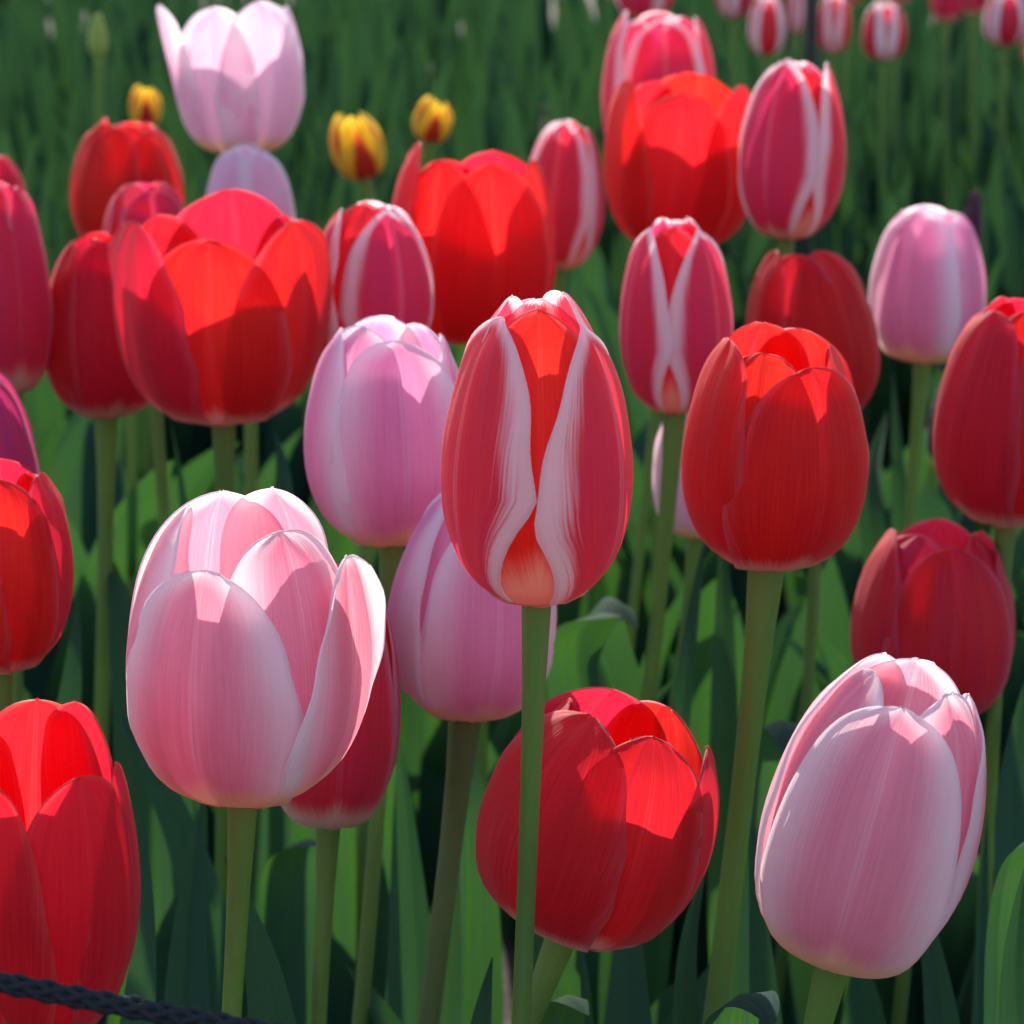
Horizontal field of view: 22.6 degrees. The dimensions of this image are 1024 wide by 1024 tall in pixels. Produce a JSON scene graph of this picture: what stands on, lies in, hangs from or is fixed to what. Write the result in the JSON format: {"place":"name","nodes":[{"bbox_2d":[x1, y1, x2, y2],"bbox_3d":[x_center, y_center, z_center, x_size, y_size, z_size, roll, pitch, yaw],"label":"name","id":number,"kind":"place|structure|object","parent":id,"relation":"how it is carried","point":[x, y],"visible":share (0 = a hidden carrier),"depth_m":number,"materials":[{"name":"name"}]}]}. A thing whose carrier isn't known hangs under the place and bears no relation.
{"place":"outdoors","nodes":[
{"label":"outdoors","id":0,"kind":"place"},
{"bbox_2d":[0,972,285,1023],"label":"rope","id":1,"kind":"object","parent":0,"point":[75,997],"visible":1,"depth_m":0.50,"materials":[{"name":"black fabric"}]},
{"bbox_2d":[47,0,933,1023],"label":"ground","id":2,"kind":"structure","parent":0,"point":[507,942],"depth_m":1.51,"materials":[{"name":"soil"}]},
{"bbox_2d":[0,155,26,193],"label":"tulip","id":3,"kind":"object","parent":2,"relation":"on","point":[10,176],"visible":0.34,"depth_m":1.18,"materials":[{"name":"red plant"}]},
{"bbox_2d":[0,373,40,474],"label":"tulip","id":4,"kind":"object","parent":2,"relation":"on","point":[17,443],"visible":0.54,"depth_m":0.80,"materials":[{"name":"pink plant"}]},
{"bbox_2d":[0,181,53,703],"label":"tulip","id":5,"kind":"object","parent":2,"relation":"on","point":[26,318],"visible":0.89,"depth_m":0.94,"materials":[{"name":"red plant"}]},
{"bbox_2d":[0,458,81,711],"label":"tulip","id":6,"kind":"object","parent":2,"relation":"on","point":[36,572],"visible":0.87,"depth_m":0.68,"materials":[{"name":"red plant"}]},
{"bbox_2d":[34,406,68,454],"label":"leafy plant","id":7,"kind":"object","parent":2,"relation":"on","point":[39,441],"visible":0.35,"depth_m":1.50,"materials":[{"name":"green plant"}]},
{"bbox_2d":[23,686,100,1023],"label":"leafy plant","id":8,"kind":"object","parent":2,"relation":"on","point":[26,696],"visible":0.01,"depth_m":1.08,"materials":[{"name":"green plant"}]},
{"bbox_2d":[63,403,72,422],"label":"leafy plant","id":9,"kind":"object","parent":2,"relation":"on","point":[68,412],"depth_m":1.89,"materials":[{"name":"green plant"}]},
{"bbox_2d":[22,370,124,475],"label":"leafy plant","id":10,"kind":"object","parent":2,"relation":"on","point":[42,402],"visible":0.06,"depth_m":1.67,"materials":[{"name":"green plant"}]},
{"bbox_2d":[0,698,155,1023],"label":"tulip","id":11,"kind":"object","parent":2,"relation":"on","point":[76,900],"visible":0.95,"depth_m":0.54,"materials":[{"name":"red plant"}]},
{"bbox_2d":[88,14,107,125],"bbox_3d":[-0.280,-0.078,1.760,0.025,0.521,0.013,0,15,0],"label":"tulip bud","id":12,"kind":"object","parent":2,"relation":"on","point":[98,40],"visible":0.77,"depth_m":1.70,"materials":[{"name":"green plant"}]},
{"bbox_2d":[23,417,173,753],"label":"leafy plant","id":13,"kind":"object","parent":2,"relation":"on","point":[136,525],"visible":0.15,"depth_m":1.26,"materials":[{"name":"green plant"}]},
{"bbox_2d":[69,118,184,596],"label":"tulip","id":14,"kind":"object","parent":2,"relation":"on","point":[110,162],"visible":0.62,"depth_m":1.17,"materials":[{"name":"red plant"}]},
{"bbox_2d":[46,232,225,1023],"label":"tulip","id":15,"kind":"object","parent":2,"relation":"on","point":[87,374],"visible":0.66,"depth_m":0.95,"materials":[{"name":"red plant"}]},
{"bbox_2d":[48,411,239,653],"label":"leafy plant","id":16,"kind":"object","parent":2,"relation":"on","point":[198,473],"visible":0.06,"depth_m":1.33,"materials":[{"name":"green plant"}]},
{"bbox_2d":[129,84,161,475],"bbox_3d":[-0.216,-0.011,1.556,0.024,0.495,0.019,-9,17,-30],"label":"tulip bud","id":17,"kind":"object","parent":2,"relation":"on","point":[145,104],"visible":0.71,"depth_m":1.49,"materials":[{"name":"yellow plant"}]},
{"bbox_2d":[102,182,206,848],"bbox_3d":[-0.147,0.110,1.093,0.040,0.501,0.056,0,15,0],"label":"tulip","id":18,"kind":"object","parent":2,"relation":"on","point":[141,203],"visible":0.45,"depth_m":1.03,"materials":[{"name":"red plant"}]},
{"bbox_2d":[156,950,168,1001],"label":"leafy plant","id":19,"kind":"object","parent":2,"relation":"on","point":[161,963],"visible":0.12,"depth_m":0.96,"materials":[{"name":"green plant"}]},
{"bbox_2d":[66,434,260,769],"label":"leafy plant","id":20,"kind":"object","parent":2,"relation":"on","point":[82,548],"visible":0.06,"depth_m":1.34,"materials":[{"name":"green plant"}]},
{"bbox_2d":[167,416,191,479],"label":"leafy plant","id":21,"kind":"object","parent":2,"relation":"on","point":[182,432],"visible":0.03,"depth_m":1.99,"materials":[{"name":"green plant"}]},
{"bbox_2d":[206,805,214,867],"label":"leafy plant","id":22,"kind":"object","parent":2,"relation":"on","point":[210,820],"depth_m":1.32,"materials":[{"name":"green plant"}]},
{"bbox_2d":[108,189,331,1017],"bbox_3d":[-0.101,0.129,0.993,0.077,0.516,0.174,0,15,0],"label":"tulip","id":23,"kind":"object","parent":2,"relation":"on","point":[222,300],"visible":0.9,"depth_m":0.86,"materials":[{"name":"red plant"}]},
{"bbox_2d":[156,0,304,152],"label":"tulip","id":24,"kind":"object","parent":2,"relation":"on","point":[238,78],"visible":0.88,"depth_m":1.12,"materials":[{"name":"pink plant"}]},
{"bbox_2d":[205,143,295,495],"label":"tulip","id":25,"kind":"object","parent":2,"relation":"on","point":[254,168],"visible":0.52,"depth_m":1.10,"materials":[{"name":"pink plant"}]},
{"bbox_2d":[206,427,303,868],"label":"leafy plant","id":26,"kind":"object","parent":2,"relation":"on","point":[267,478],"visible":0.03,"depth_m":1.47,"materials":[{"name":"green plant"}]},
{"bbox_2d":[126,487,385,1023],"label":"tulip","id":27,"kind":"object","parent":2,"relation":"on","point":[256,637],"visible":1,"depth_m":0.57,"materials":[{"name":"pink plant"}]},
{"bbox_2d":[211,351,322,506],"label":"leafy plant","id":28,"kind":"object","parent":2,"relation":"on","point":[286,424],"visible":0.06,"depth_m":1.92,"materials":[{"name":"green plant"}]},
{"bbox_2d":[234,455,378,577],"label":"leafy plant","id":29,"kind":"object","parent":2,"relation":"on","point":[340,545],"visible":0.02,"depth_m":1.42,"materials":[{"name":"green plant"}]},
{"bbox_2d":[260,563,400,1023],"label":"tulip","id":30,"kind":"object","parent":2,"relation":"on","point":[297,888],"visible":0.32,"depth_m":0.70,"materials":[{"name":"red plant"}]},
{"bbox_2d":[329,112,405,552],"bbox_3d":[-0.083,0.009,1.501,0.041,0.485,0.031,9,17,30],"label":"tulip bud","id":31,"kind":"object","parent":2,"relation":"on","point":[357,149],"visible":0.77,"depth_m":1.44,"materials":[{"name":"yellow plant"}]},
{"bbox_2d":[323,200,433,971],"bbox_3d":[-0.050,0.138,0.971,0.044,0.512,0.044,0,15,0],"label":"tulip","id":32,"kind":"object","parent":2,"relation":"on","point":[379,261],"visible":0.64,"depth_m":0.90,"materials":[{"name":"plant"}]},
{"bbox_2d":[304,315,457,1023],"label":"tulip","id":33,"kind":"object","parent":2,"relation":"on","point":[380,394],"visible":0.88,"depth_m":0.73,"materials":[{"name":"pink plant"}]},
{"bbox_2d":[288,761,497,1023],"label":"leafy plant","id":34,"kind":"object","parent":2,"relation":"on","point":[341,992],"visible":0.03,"depth_m":1.08,"materials":[{"name":"green plant"}]},
{"bbox_2d":[412,95,452,171],"bbox_3d":[-0.056,-0.007,1.556,0.043,0.488,0.024,0,15,0],"label":"tulip bud","id":35,"kind":"object","parent":2,"relation":"on","point":[432,121],"visible":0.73,"depth_m":1.49,"materials":[{"name":"yellow plant"}]},
{"bbox_2d":[395,685,493,829],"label":"leafy plant","id":36,"kind":"object","parent":2,"relation":"on","point":[423,735],"visible":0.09,"depth_m":1.22,"materials":[{"name":"green plant"}]},
{"bbox_2d":[448,342,465,370],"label":"leafy plant","id":37,"kind":"object","parent":2,"relation":"on","point":[457,352],"visible":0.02,"depth_m":1.89,"materials":[{"name":"green plant"}]},
{"bbox_2d":[417,714,512,915],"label":"leafy plant","id":38,"kind":"object","parent":2,"relation":"on","point":[430,801],"visible":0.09,"depth_m":1.23,"materials":[{"name":"green plant"}]},
{"bbox_2d":[387,493,556,1023],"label":"tulip","id":39,"kind":"object","parent":2,"relation":"on","point":[456,627],"visible":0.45,"depth_m":0.70,"materials":[{"name":"pink plant"}]},
{"bbox_2d":[392,142,555,790],"bbox_3d":[-0.015,0.111,1.047,0.065,0.524,0.068,0,15,0],"label":"tulip","id":40,"kind":"object","parent":2,"relation":"on","point":[483,223],"visible":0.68,"depth_m":0.96,"materials":[{"name":"red plant"}]},
{"bbox_2d":[0,0,1023,625],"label":"background foliage","id":41,"kind":"object","parent":2,"relation":"on","point":[496,74],"visible":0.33,"depth_m":3.13,"materials":[{"name":"green plant"}]},
{"bbox_2d":[345,964,709,1023],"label":"leafy plant","id":42,"kind":"object","parent":2,"relation":"on","point":[381,1010],"visible":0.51,"depth_m":0.80,"materials":[{"name":"green plant"}]},
{"bbox_2d":[441,290,632,1023],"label":"tulip","id":43,"kind":"object","parent":2,"relation":"on","point":[536,474],"visible":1,"depth_m":0.56,"materials":[{"name":"red plant"}]},
{"bbox_2d":[491,592,587,936],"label":"leafy plant","id":44,"kind":"object","parent":2,"relation":"on","point":[574,610],"depth_m":1.44,"materials":[{"name":"green plant"}]},
{"bbox_2d":[530,119,604,292],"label":"tulip","id":45,"kind":"object","parent":2,"relation":"on","point":[565,155],"visible":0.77,"depth_m":1.23,"materials":[{"name":"pink plant"}]},
{"bbox_2d":[567,245,619,344],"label":"leafy plant","id":46,"kind":"object","parent":2,"relation":"on","point":[591,271],"visible":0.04,"depth_m":1.86,"materials":[{"name":"green plant"}]},
{"bbox_2d":[475,687,719,1023],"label":"tulip","id":47,"kind":"object","parent":2,"relation":"on","point":[629,809],"visible":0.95,"depth_m":0.63,"materials":[{"name":"red plant"}]},
{"bbox_2d":[532,933,674,1023],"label":"leafy plant","id":48,"kind":"object","parent":2,"relation":"on","point":[661,1008],"visible":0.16,"depth_m":0.90,"materials":[{"name":"green plant"}]},
{"bbox_2d":[508,550,713,741],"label":"leafy plant","id":49,"kind":"object","parent":2,"relation":"on","point":[672,616],"visible":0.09,"depth_m":1.23,"materials":[{"name":"green plant"}]},
{"bbox_2d":[587,413,662,615],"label":"leafy plant","id":50,"kind":"object","parent":2,"relation":"on","point":[639,443],"visible":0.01,"depth_m":1.55,"materials":[{"name":"green plant"}]},
{"bbox_2d":[584,284,673,559],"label":"leafy plant","id":51,"kind":"object","parent":2,"relation":"on","point":[638,410],"visible":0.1,"depth_m":1.63,"materials":[{"name":"green plant"}]},
{"bbox_2d":[547,217,732,1023],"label":"tulip","id":52,"kind":"object","parent":2,"relation":"on","point":[676,320],"visible":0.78,"depth_m":0.89,"materials":[{"name":"red plant"}]},
{"bbox_2d":[616,0,672,18],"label":"tulip","id":53,"kind":"object","parent":2,"relation":"on","point":[637,9],"visible":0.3,"depth_m":1.88,"materials":[{"name":"pink plant"}]},
{"bbox_2d":[591,450,717,706],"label":"leafy plant","id":54,"kind":"object","parent":2,"relation":"on","point":[614,580],"visible":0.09,"depth_m":1.45,"materials":[{"name":"green plant"}]},
{"bbox_2d":[601,10,714,702],"bbox_3d":[0.074,0.016,1.348,0.058,0.552,0.056,0,15,0],"label":"tulip","id":55,"kind":"object","parent":2,"relation":"on","point":[659,46],"visible":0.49,"depth_m":1.27,"materials":[{"name":"plant"}]},
{"bbox_2d":[643,414,704,1007],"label":"tulip","id":56,"kind":"object","parent":2,"relation":"on","point":[657,951],"visible":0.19,"depth_m":0.94,"materials":[{"name":"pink plant"}]},
{"bbox_2d":[604,72,750,651],"bbox_3d":[0.073,0.072,1.169,0.066,0.536,0.068,-9,18,-31],"label":"tulip","id":57,"kind":"object","parent":2,"relation":"on","point":[671,148],"visible":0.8,"depth_m":1.08,"materials":[{"name":"red plant"}]},
{"bbox_2d":[716,0,751,331],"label":"tulip","id":58,"kind":"object","parent":2,"relation":"on","point":[733,10],"visible":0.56,"depth_m":2.59,"materials":[{"name":"plant"}]},
{"bbox_2d":[667,579,800,987],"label":"leafy plant","id":59,"kind":"object","parent":2,"relation":"on","point":[699,728],"visible":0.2,"depth_m":1.21,"materials":[{"name":"green plant"}]},
{"bbox_2d":[749,0,785,74],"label":"tulip","id":60,"kind":"object","parent":2,"relation":"on","point":[767,27],"visible":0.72,"depth_m":2.38,"materials":[{"name":"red plant"}]},
{"bbox_2d":[681,321,868,1023],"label":"tulip","id":61,"kind":"object","parent":2,"relation":"on","point":[775,464],"visible":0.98,"depth_m":0.68,"materials":[{"name":"red plant"}]},
{"bbox_2d":[628,427,927,645],"bbox_3d":[0.163,0.093,1.468,0.190,0.340,0.139,4,16,15],"label":"leafy plant","id":62,"kind":"object","parent":2,"relation":"on","point":[677,576],"visible":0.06,"depth_m":1.48,"materials":[{"name":"green plant"}]},
{"bbox_2d":[738,58,845,256],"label":"tulip","id":63,"kind":"object","parent":2,"relation":"on","point":[792,160],"visible":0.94,"depth_m":1.03,"materials":[{"name":"pink plant"}]},
{"bbox_2d":[707,250,879,1023],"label":"tulip","id":64,"kind":"object","parent":2,"relation":"on","point":[821,293],"visible":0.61,"depth_m":0.97,"materials":[{"name":"red plant"}]},
{"bbox_2d":[786,0,804,61],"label":"tulip","id":65,"kind":"object","parent":2,"relation":"on","point":[795,14],"visible":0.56,"depth_m":2.69,"materials":[{"name":"pink plant"}]},
{"bbox_2d":[798,0,818,255],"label":"garden stake","id":66,"kind":"object","parent":2,"relation":"on","point":[810,51],"visible":0.2,"depth_m":1.99,"materials":[{"name":"black metal"}]},
{"bbox_2d":[781,273,869,645],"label":"leafy plant","id":67,"kind":"object","parent":2,"relation":"on","point":[865,411],"visible":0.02,"depth_m":1.91,"materials":[{"name":"green plant"}]},
{"bbox_2d":[818,0,850,78],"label":"tulip","id":68,"kind":"object","parent":2,"relation":"on","point":[834,25],"visible":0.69,"depth_m":2.38,"materials":[{"name":"pink plant"}]},
{"bbox_2d":[817,635,853,999],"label":"leafy plant","id":69,"kind":"object","parent":2,"relation":"on","point":[837,664],"visible":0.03,"depth_m":1.11,"materials":[{"name":"green plant"}]},
{"bbox_2d":[843,0,859,109],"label":"tulip","id":70,"kind":"object","parent":2,"relation":"on","point":[846,48],"visible":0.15,"depth_m":2.71,"materials":[{"name":"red plant"}]},
{"bbox_2d":[784,450,928,630],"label":"leafy plant","id":71,"kind":"object","parent":2,"relation":"on","point":[789,579],"visible":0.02,"depth_m":1.59,"materials":[{"name":"green plant"}]},
{"bbox_2d":[841,977,886,1023],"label":"leafy plant","id":72,"kind":"object","parent":2,"relation":"on","point":[863,1005],"visible":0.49,"depth_m":0.88,"materials":[{"name":"green plant"}]},
{"bbox_2d":[734,731,994,1023],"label":"leafy plant","id":73,"kind":"object","parent":2,"relation":"on","point":[885,987],"visible":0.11,"depth_m":1.04,"materials":[{"name":"green plant"}]},
{"bbox_2d":[795,491,962,618],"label":"leafy plant","id":74,"kind":"object","parent":2,"relation":"on","point":[848,558],"visible":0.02,"depth_m":1.40,"materials":[{"name":"green plant"}]},
{"bbox_2d":[862,1,905,212],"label":"tulip","id":75,"kind":"object","parent":2,"relation":"on","point":[884,35],"visible":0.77,"depth_m":2.33,"materials":[{"name":"pink plant"}]},
{"bbox_2d":[755,652,1023,1023],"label":"tulip","id":76,"kind":"object","parent":2,"relation":"on","point":[870,828],"visible":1,"depth_m":0.56,"materials":[{"name":"pink plant"}]},
{"bbox_2d":[781,484,999,855],"bbox_3d":[0.239,0.163,1.216,0.187,0.335,0.137,9,18,31],"label":"leafy plant","id":77,"kind":"object","parent":2,"relation":"on","point":[932,505],"visible":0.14,"depth_m":1.26,"materials":[{"name":"green plant"}]},
{"bbox_2d":[884,0,907,149],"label":"tulip","id":78,"kind":"object","parent":2,"relation":"on","point":[898,3],"visible":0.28,"depth_m":2.72,"materials":[{"name":"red plant"}]},
{"bbox_2d":[859,204,985,566],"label":"tulip","id":79,"kind":"object","parent":2,"relation":"on","point":[927,292],"visible":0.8,"depth_m":1.08,"materials":[{"name":"pink plant"}]},
{"bbox_2d":[910,360,947,422],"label":"leafy plant","id":80,"kind":"object","parent":2,"relation":"on","point":[941,367],"visible":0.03,"depth_m":1.76,"materials":[{"name":"green plant"}]},
{"bbox_2d":[850,518,1014,1023],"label":"tulip","id":81,"kind":"object","parent":2,"relation":"on","point":[938,592],"visible":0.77,"depth_m":0.83,"materials":[{"name":"red plant"}]},
{"bbox_2d":[927,385,940,492],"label":"leafy plant","id":82,"kind":"object","parent":2,"relation":"on","point":[932,479],"visible":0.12,"depth_m":1.30,"materials":[{"name":"green plant"}]},
{"bbox_2d":[881,466,993,541],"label":"leafy plant","id":83,"kind":"object","parent":2,"relation":"on","point":[967,523],"visible":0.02,"depth_m":1.39,"materials":[{"name":"green plant"}]},
{"bbox_2d":[891,276,999,450],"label":"leafy plant","id":84,"kind":"object","parent":2,"relation":"on","point":[903,374],"visible":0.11,"depth_m":2.00,"materials":[{"name":"green plant"}]},
{"bbox_2d":[930,0,963,210],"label":"tulip","id":85,"kind":"object","parent":2,"relation":"on","point":[946,13],"visible":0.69,"depth_m":2.50,"materials":[{"name":"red plant"}]},
{"bbox_2d":[908,854,992,1023],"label":"leafy plant","id":86,"kind":"object","parent":2,"relation":"on","point":[957,936],"visible":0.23,"depth_m":1.00,"materials":[{"name":"green plant"}]},
{"bbox_2d":[929,371,993,535],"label":"leafy plant","id":87,"kind":"object","parent":2,"relation":"on","point":[934,386],"visible":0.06,"depth_m":1.55,"materials":[{"name":"green plant"}]},
{"bbox_2d":[965,188,982,241],"bbox_3d":[0.276,0.022,1.548,0.022,0.437,0.011,0,15,0],"label":"tulip bud","id":88,"kind":"object","parent":2,"relation":"on","point":[974,215],"visible":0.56,"depth_m":1.49,"materials":[{"name":"purple plant"}]},
{"bbox_2d":[962,0,987,197],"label":"tulip","id":89,"kind":"object","parent":2,"relation":"on","point":[973,9],"visible":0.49,"depth_m":2.61,"materials":[{"name":"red plant"}]},
{"bbox_2d":[933,296,1023,1011],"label":"tulip","id":90,"kind":"object","parent":2,"relation":"on","point":[978,439],"visible":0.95,"depth_m":0.82,"materials":[{"name":"red plant"}]},
{"bbox_2d":[979,527,1023,769],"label":"leafy plant","id":91,"kind":"object","parent":2,"relation":"on","point":[1012,689],"visible":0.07,"depth_m":1.24,"materials":[{"name":"green plant"}]},
{"bbox_2d":[983,0,1023,207],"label":"tulip","id":92,"kind":"object","parent":2,"relation":"on","point":[1003,24],"visible":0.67,"depth_m":2.38,"materials":[{"name":"pink plant"}]},
{"bbox_2d":[1011,584,1023,633],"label":"leafy plant","id":93,"kind":"object","parent":2,"relation":"on","point":[1019,627],"depth_m":1.28,"materials":[{"name":"green plant"}]},
{"bbox_2d":[1022,37,1023,58],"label":"tulip","id":94,"kind":"object","parent":2,"relation":"on","point":[1023,48],"visible":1,"depth_m":2.39,"materials":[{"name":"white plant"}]},
{"bbox_2d":[730,566,737,581],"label":"leafy plant","id":95,"kind":"object","parent":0,"point":[733,572],"visible":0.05,"depth_m":1.50,"materials":[{"name":"green plant"}]}
]}

